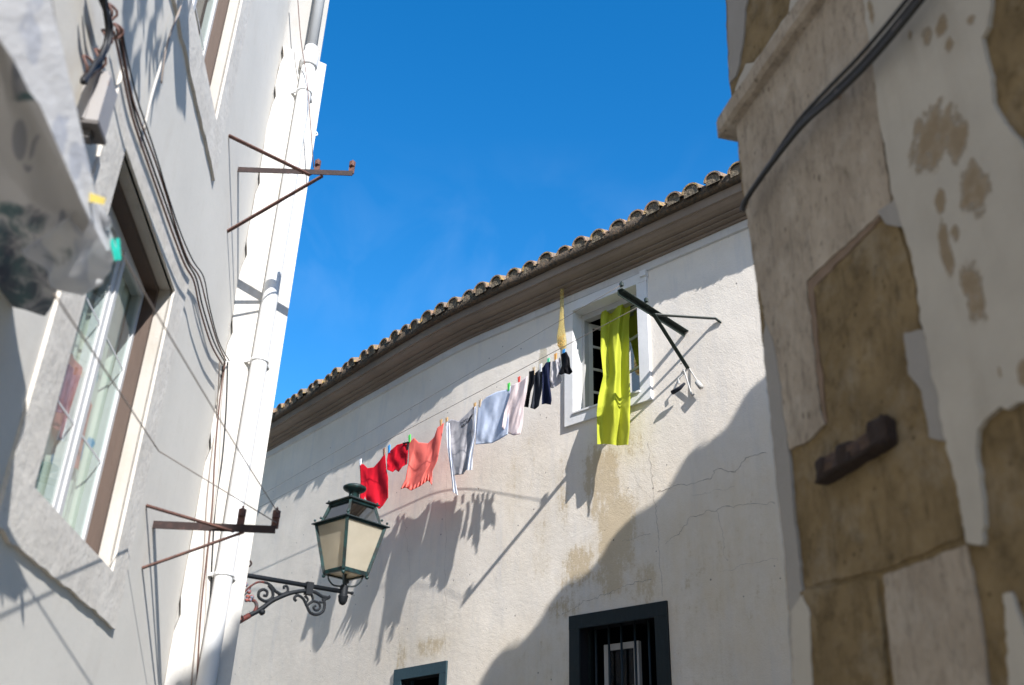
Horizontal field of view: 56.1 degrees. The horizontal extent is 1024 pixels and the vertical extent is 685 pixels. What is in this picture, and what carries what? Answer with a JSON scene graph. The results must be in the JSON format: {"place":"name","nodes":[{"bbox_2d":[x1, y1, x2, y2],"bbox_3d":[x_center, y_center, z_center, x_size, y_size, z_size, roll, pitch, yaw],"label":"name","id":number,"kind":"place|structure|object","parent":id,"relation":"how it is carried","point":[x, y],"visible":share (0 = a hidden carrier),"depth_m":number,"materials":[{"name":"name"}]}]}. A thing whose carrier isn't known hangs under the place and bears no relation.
{"place":"outdoors","nodes":[
{"label":"outdoors","id":0,"kind":"place"},
{"bbox_2d":[273,0,738,407],"label":"sky","id":1,"kind":"structure","parent":0,"point":[484,138],"materials":[{"name":"blue"}]},
{"bbox_2d":[716,0,1023,684],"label":"stone house","id":2,"kind":"structure","parent":0,"point":[884,210],"depth_m":2.48,"materials":[{"name":"plaster"},{"name":"limestone"}]},
{"bbox_2d":[740,0,924,210],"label":"cable bundle","id":3,"kind":"object","parent":2,"relation":"attached to","point":[863,64],"visible":1,"depth_m":2.80,"materials":[{"name":"grey rubber"}]},
{"bbox_2d":[814,414,897,484],"bbox_3d":[0.910,0.290,2.570,0.064,0.088,0.340,9,-28,-13],"label":"iron fixing","id":4,"kind":"object","parent":2,"relation":"attached to","point":[877,438],"visible":1,"depth_m":2.52,"materials":[{"name":"brown metal"}]},
{"bbox_3d":[0.223,0.294,9.861,0.030,0.092,0.034,2,-28,0],"label":"clothes peg","id":5,"kind":"object","parent":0,"visible":0},
{"bbox_2d":[524,370,534,406],"bbox_3d":[0.181,0.472,9.779,0.033,0.404,0.143,20,-33,-31],"label":"sock","id":6,"kind":"object","parent":5,"relation":"hanging from","point":[530,382],"visible":1,"depth_m":9.78,"materials":[{"name":"black fabric"}]},
{"bbox_2d":[530,369,541,408],"bbox_3d":[0.250,0.467,9.722,0.038,0.429,0.159,23,-34,-34],"label":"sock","id":7,"kind":"object","parent":5,"relation":"hanging from","point":[536,395],"visible":1,"depth_m":9.71,"materials":[{"name":"fabric"}]},
{"label":"ground","id":8,"kind":"structure","parent":0,"visible":0},
{"bbox_2d":[0,0,328,684],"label":"rendered house","id":9,"kind":"structure","parent":8,"relation":"on","point":[87,600],"depth_m":4.49,"materials":[{"name":"paint"}]},
{"bbox_2d":[52,354,92,468],"bbox_3d":[-1.754,0.272,3.831,0.012,0.358,0.460,5,-28,-6],"label":"hanging cloth","id":10,"kind":"object","parent":9,"relation":"hanging from","point":[73,372],"visible":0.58,"depth_m":3.78,"materials":[{"name":"pink fabric"}]},
{"bbox_2d":[35,275,130,528],"bbox_3d":[-1.765,0.103,3.832,0.032,1.480,1.050,5,-28,-6],"label":"curtain","id":11,"kind":"object","parent":9,"relation":"hanging from","point":[80,474],"visible":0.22,"depth_m":4.12,"materials":[{"name":"white fabric"}]},
{"bbox_2d":[77,71,117,144],"bbox_3d":[-1.394,-0.787,3.217,0.082,0.275,0.115,5,-28,-6],"label":"junction box","id":12,"kind":"object","parent":9,"relation":"attached to","point":[97,102],"visible":0.77,"depth_m":3.18,"materials":[{"name":"grey plastic"}]},
{"bbox_2d":[43,179,159,555],"bbox_3d":[-1.702,0.096,3.845,0.105,1.370,1.086,5,-28,-6],"label":"window","id":13,"kind":"structure","parent":9,"relation":"in","point":[94,507],"depth_m":4.13,"materials":[{"name":"white paint"}]},
{"bbox_2d":[80,0,123,84],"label":"cable bundle","id":14,"kind":"object","parent":9,"relation":"attached to","point":[97,65],"visible":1,"depth_m":3.18,"materials":[{"name":"black rubber"}]},
{"bbox_2d":[143,0,183,129],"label":"cord","id":15,"kind":"object","parent":9,"relation":"attached to","point":[154,86],"visible":0.69,"depth_m":3.95,"materials":[{"name":"white plastic"}]},
{"bbox_2d":[113,30,222,364],"bbox_3d":[-1.572,-0.443,4.567,0.010,0.154,2.811,5,-28,-6],"label":"cable","id":16,"kind":"object","parent":9,"relation":"attached to","point":[139,138],"visible":0.99,"depth_m":4.00,"materials":[{"name":"black rubber"}]},
{"bbox_2d":[115,28,225,362],"bbox_3d":[-1.608,-0.464,4.740,0.024,0.217,2.988,5,-28,-6],"label":"cable","id":17,"kind":"object","parent":9,"relation":"attached to","point":[145,146],"visible":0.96,"depth_m":4.18,"materials":[{"name":"black rubber"}]},
{"bbox_2d":[160,6,181,82],"bbox_3d":[-1.441,-1.277,4.050,0.007,0.442,0.054,5,-28,-6],"label":"cord","id":18,"kind":"object","parent":9,"relation":"hanging from","point":[169,36],"visible":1,"depth_m":4.00,"materials":[{"name":"grey metal"}]},
{"bbox_2d":[119,28,226,360],"bbox_3d":[-1.602,-0.470,4.747,0.023,0.215,2.974,5,-28,-6],"label":"cable","id":19,"kind":"object","parent":9,"relation":"attached to","point":[136,110],"visible":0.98,"depth_m":4.12,"materials":[{"name":"black rubber"}]},
{"bbox_2d":[121,27,229,360],"bbox_3d":[-1.595,-0.483,4.755,0.010,0.190,2.977,5,-28,-6],"label":"cable","id":20,"kind":"object","parent":9,"relation":"attached to","point":[165,185],"visible":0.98,"depth_m":4.15,"materials":[{"name":"black rubber"}]},
{"bbox_2d":[191,362,219,684],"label":"cable","id":21,"kind":"object","parent":9,"relation":"attached to","point":[205,532],"visible":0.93,"depth_m":5.62,"materials":[{"name":"grey metal"}]},
{"bbox_2d":[196,363,224,680],"bbox_3d":[-1.781,1.020,5.692,0.183,1.970,0.007,18,-32,-28],"label":"cable","id":22,"kind":"object","parent":9,"relation":"attached to","point":[210,522],"visible":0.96,"depth_m":5.67,"materials":[{"name":"grey rubber"}]},
{"bbox_2d":[192,0,229,85],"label":"window","id":23,"kind":"structure","parent":9,"relation":"in","point":[211,31],"depth_m":5.48,"materials":[{"name":"white paint"}]},
{"bbox_2d":[142,504,280,568],"bbox_3d":[-1.445,0.913,4.606,0.606,0.358,0.252,5,-28,-7],"label":"laundry bracket","id":24,"kind":"object","parent":9,"relation":"attached to","point":[240,527],"visible":0.97,"depth_m":4.69,"materials":[{"name":"metal"}]},
{"bbox_2d":[51,0,277,512],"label":"clothesline","id":25,"kind":"object","parent":24,"relation":"attached to","point":[132,272],"visible":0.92,"depth_m":3.20,"materials":[{"name":"grey fabric"}]},
{"bbox_2d":[0,0,115,315],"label":"bed sheet","id":26,"kind":"object","parent":25,"relation":"hanging from","point":[55,235],"visible":0.99,"depth_m":2.26,"materials":[{"name":"white fabric"}]},
{"bbox_2d":[80,193,105,203],"bbox_3d":[-1.040,-0.358,2.384,0.056,0.024,0.018,14,-30,-23],"label":"clothes peg","id":27,"kind":"object","parent":26,"relation":"attached to","point":[94,198],"visible":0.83,"depth_m":2.38,"materials":[{"name":"yellow plastic"}]},
{"bbox_2d":[110,238,120,260],"bbox_3d":[-1.065,-0.251,2.578,0.025,0.057,0.046,-1,-28,6],"label":"clothes peg","id":28,"kind":"object","parent":26,"relation":"attached to","point":[116,250],"visible":1,"depth_m":2.58,"materials":[{"name":"teal plastic"}]},
{"bbox_2d":[53,293,276,522],"bbox_3d":[-1.294,0.371,3.546,0.365,0.282,2.653,2,-28,0],"label":"clothesline","id":29,"kind":"object","parent":24,"relation":"attached to","point":[75,325],"visible":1,"depth_m":3.24,"materials":[{"name":"grey fabric"}]},
{"bbox_2d":[203,362,226,639],"bbox_3d":[-1.769,1.022,5.700,0.193,1.971,0.007,18,-32,-28],"label":"cable","id":30,"kind":"object","parent":9,"relation":"attached to","point":[215,498],"visible":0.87,"depth_m":5.74,"materials":[{"name":"grey rubber"}]},
{"bbox_2d":[209,362,227,604],"bbox_3d":[-1.763,1.022,5.704,0.186,1.974,0.007,18,-32,-28],"label":"cable","id":31,"kind":"object","parent":9,"relation":"attached to","point":[219,480],"visible":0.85,"depth_m":5.81,"materials":[{"name":"grey rubber"}]},
{"bbox_2d":[196,0,324,684],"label":"drainpipe","id":32,"kind":"object","parent":9,"relation":"attached to","point":[223,573],"visible":0.96,"depth_m":6.11,"materials":[{"name":"white metal"}]},
{"bbox_2d":[227,134,355,232],"bbox_3d":[-1.358,-1.023,5.836,0.727,0.603,0.465,3,-28,-3],"label":"laundry bracket","id":33,"kind":"object","parent":9,"relation":"attached to","point":[316,170],"visible":1,"depth_m":6.04,"materials":[{"name":"metal"}]},
{"bbox_2d":[240,573,353,623],"bbox_3d":[-1.386,1.635,5.947,0.867,0.385,0.068,20,-33,-30],"label":"lantern bracket","id":34,"kind":"object","parent":9,"relation":"attached to","point":[342,591],"visible":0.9,"depth_m":6.00,"materials":[{"name":"metal"}]},
{"bbox_2d":[311,483,389,586],"bbox_3d":[-1.077,1.282,6.372,0.370,0.702,0.370,-21,-35,37],"label":"street lantern","id":35,"kind":"object","parent":34,"relation":"on","point":[350,529],"visible":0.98,"depth_m":6.28,"materials":[{"name":"green paint"}]},
{"bbox_2d":[297,0,313,167],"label":"wire","id":36,"kind":"object","parent":9,"relation":"attached to","point":[307,85],"visible":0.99,"depth_m":7.19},
{"bbox_2d":[230,161,792,684],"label":"white house","id":37,"kind":"structure","parent":8,"relation":"on","point":[554,543],"depth_m":9.76,"materials":[{"name":"paint"}]},
{"bbox_2d":[393,660,447,684],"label":"window","id":38,"kind":"structure","parent":37,"relation":"in","point":[441,668],"depth_m":10.12,"materials":[{"name":"blue paint"}]},
{"bbox_2d":[557,334,564,348],"bbox_3d":[0.536,-0.248,10.329,0.126,0.761,0.070,-16,-33,30],"label":"peg bag","id":39,"kind":"object","parent":37,"relation":"hanging from","point":[561,344],"visible":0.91,"depth_m":10.20,"materials":[{"name":"yellow"}]},
{"bbox_2d":[582,294,639,408],"bbox_3d":[1.196,0.186,10.110,0.848,1.198,0.411,-22,-36,38],"label":"window","id":40,"kind":"structure","parent":37,"relation":"in","point":[587,341],"depth_m":10.15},
{"bbox_2d":[569,600,671,684],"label":"window","id":41,"kind":"structure","parent":37,"relation":"in","point":[658,611],"depth_m":8.54,"materials":[{"name":"black paint"}]},
{"bbox_2d":[617,281,721,368],"bbox_3d":[1.458,-0.211,8.729,0.427,0.492,1.063,-22,-36,38],"label":"laundry bracket","id":42,"kind":"object","parent":37,"relation":"attached to","point":[660,318],"visible":1,"depth_m":8.93,"materials":[{"name":"black metal"}]},
{"bbox_2d":[260,286,618,495],"bbox_3d":[-1.834,1.149,11.847,0.006,0.062,9.206,21,-33,-32],"label":"clothesline","id":43,"kind":"object","parent":42,"relation":"attached to","point":[452,383],"visible":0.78,"depth_m":10.35,"materials":[{"name":"grey fabric"}]},
{"bbox_2d":[260,308,635,506],"bbox_3d":[-1.681,1.274,11.920,0.007,0.210,9.092,22,-34,-34],"label":"clothesline","id":44,"kind":"object","parent":42,"relation":"attached to","point":[460,401],"visible":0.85,"depth_m":10.67,"materials":[{"name":"grey fabric"}]},
{"bbox_2d":[360,455,387,508],"bbox_3d":[-1.683,1.706,11.541,0.166,0.807,0.947,22,-34,-34],"label":"vest","id":45,"kind":"object","parent":44,"relation":"hanging from","point":[374,480],"visible":0.92,"depth_m":11.50,"materials":[{"name":"red fabric"}]},
{"bbox_2d":[401,423,443,489],"bbox_3d":[-1.049,1.334,10.864,0.188,0.787,0.757,23,-34,-34],"label":"shirt","id":46,"kind":"object","parent":44,"relation":"hanging from","point":[423,459],"visible":1,"depth_m":10.85,"materials":[{"name":"fabric"}]},
{"bbox_2d":[446,406,475,494],"bbox_3d":[-0.577,1.183,10.290,0.193,1.061,0.760,22,-34,-34],"label":"tee shirt","id":47,"kind":"object","parent":44,"relation":"hanging from","point":[461,433],"visible":1,"depth_m":10.33,"materials":[{"name":"grey fabric"}]},
{"bbox_2d":[475,386,510,444],"bbox_3d":[-0.202,0.786,10.073,0.118,0.633,0.651,22,-34,-34],"label":"pillowcase","id":48,"kind":"object","parent":44,"relation":"hanging from","point":[490,416],"visible":1,"depth_m":10.08,"materials":[{"name":"blue fabric"}]},
{"bbox_2d":[502,376,527,434],"bbox_3d":[0.030,0.671,9.792,0.093,0.661,0.302,21,-33,-32],"label":"hanging shirt","id":49,"kind":"object","parent":44,"relation":"hanging from","point":[514,409],"visible":1,"depth_m":9.79,"materials":[{"name":"white fabric"}]},
{"bbox_2d":[542,362,551,404],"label":"trousers","id":50,"kind":"object","parent":44,"relation":"hanging from","point":[546,395],"visible":1,"depth_m":9.59,"materials":[{"name":"blue fabric"}]},
{"bbox_2d":[550,357,561,387],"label":"socks","id":51,"kind":"object","parent":44,"relation":"hanging from","point":[555,379],"visible":0.99,"depth_m":9.57,"materials":[{"name":"grey fabric"}]},
{"bbox_2d":[597,304,629,445],"bbox_3d":[1.028,0.289,9.644,0.349,1.834,0.669,-4,-28,11],"label":"curtain","id":52,"kind":"object","parent":44,"relation":"hanging from","point":[613,417],"visible":0.99,"depth_m":9.53,"materials":[{"name":"yellow fabric"}]},
{"bbox_2d":[671,368,703,395],"bbox_3d":[1.644,0.352,8.960,0.335,0.309,0.104,-20,-34,35],"label":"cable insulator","id":53,"kind":"object","parent":42,"relation":"hanging from","point":[699,385],"visible":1,"depth_m":8.93,"materials":[{"name":"white ceramic"}]},
{"bbox_3d":[-1.493,1.295,11.650,0.041,0.112,0.047,2,-28,0],"label":"clothes peg","id":54,"kind":"object","parent":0,"visible":0},
{"bbox_2d":[387,442,408,471],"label":"shorts","id":55,"kind":"object","parent":54,"relation":"hanging from","point":[397,458],"visible":1,"depth_m":11.36,"materials":[{"name":"red fabric"}]},
{"bbox_3d":[0.516,0.106,9.565,0.029,0.089,0.033,2,-28,0],"label":"clothes peg","id":56,"kind":"object","parent":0,"visible":0},
{"bbox_2d":[559,352,572,374],"bbox_3d":[0.535,0.205,9.451,0.038,0.262,0.197,26,-36,-38],"label":"sock","id":57,"kind":"object","parent":56,"relation":"hanging from","point":[565,366],"visible":1,"depth_m":9.44,"materials":[{"name":"black fabric"}]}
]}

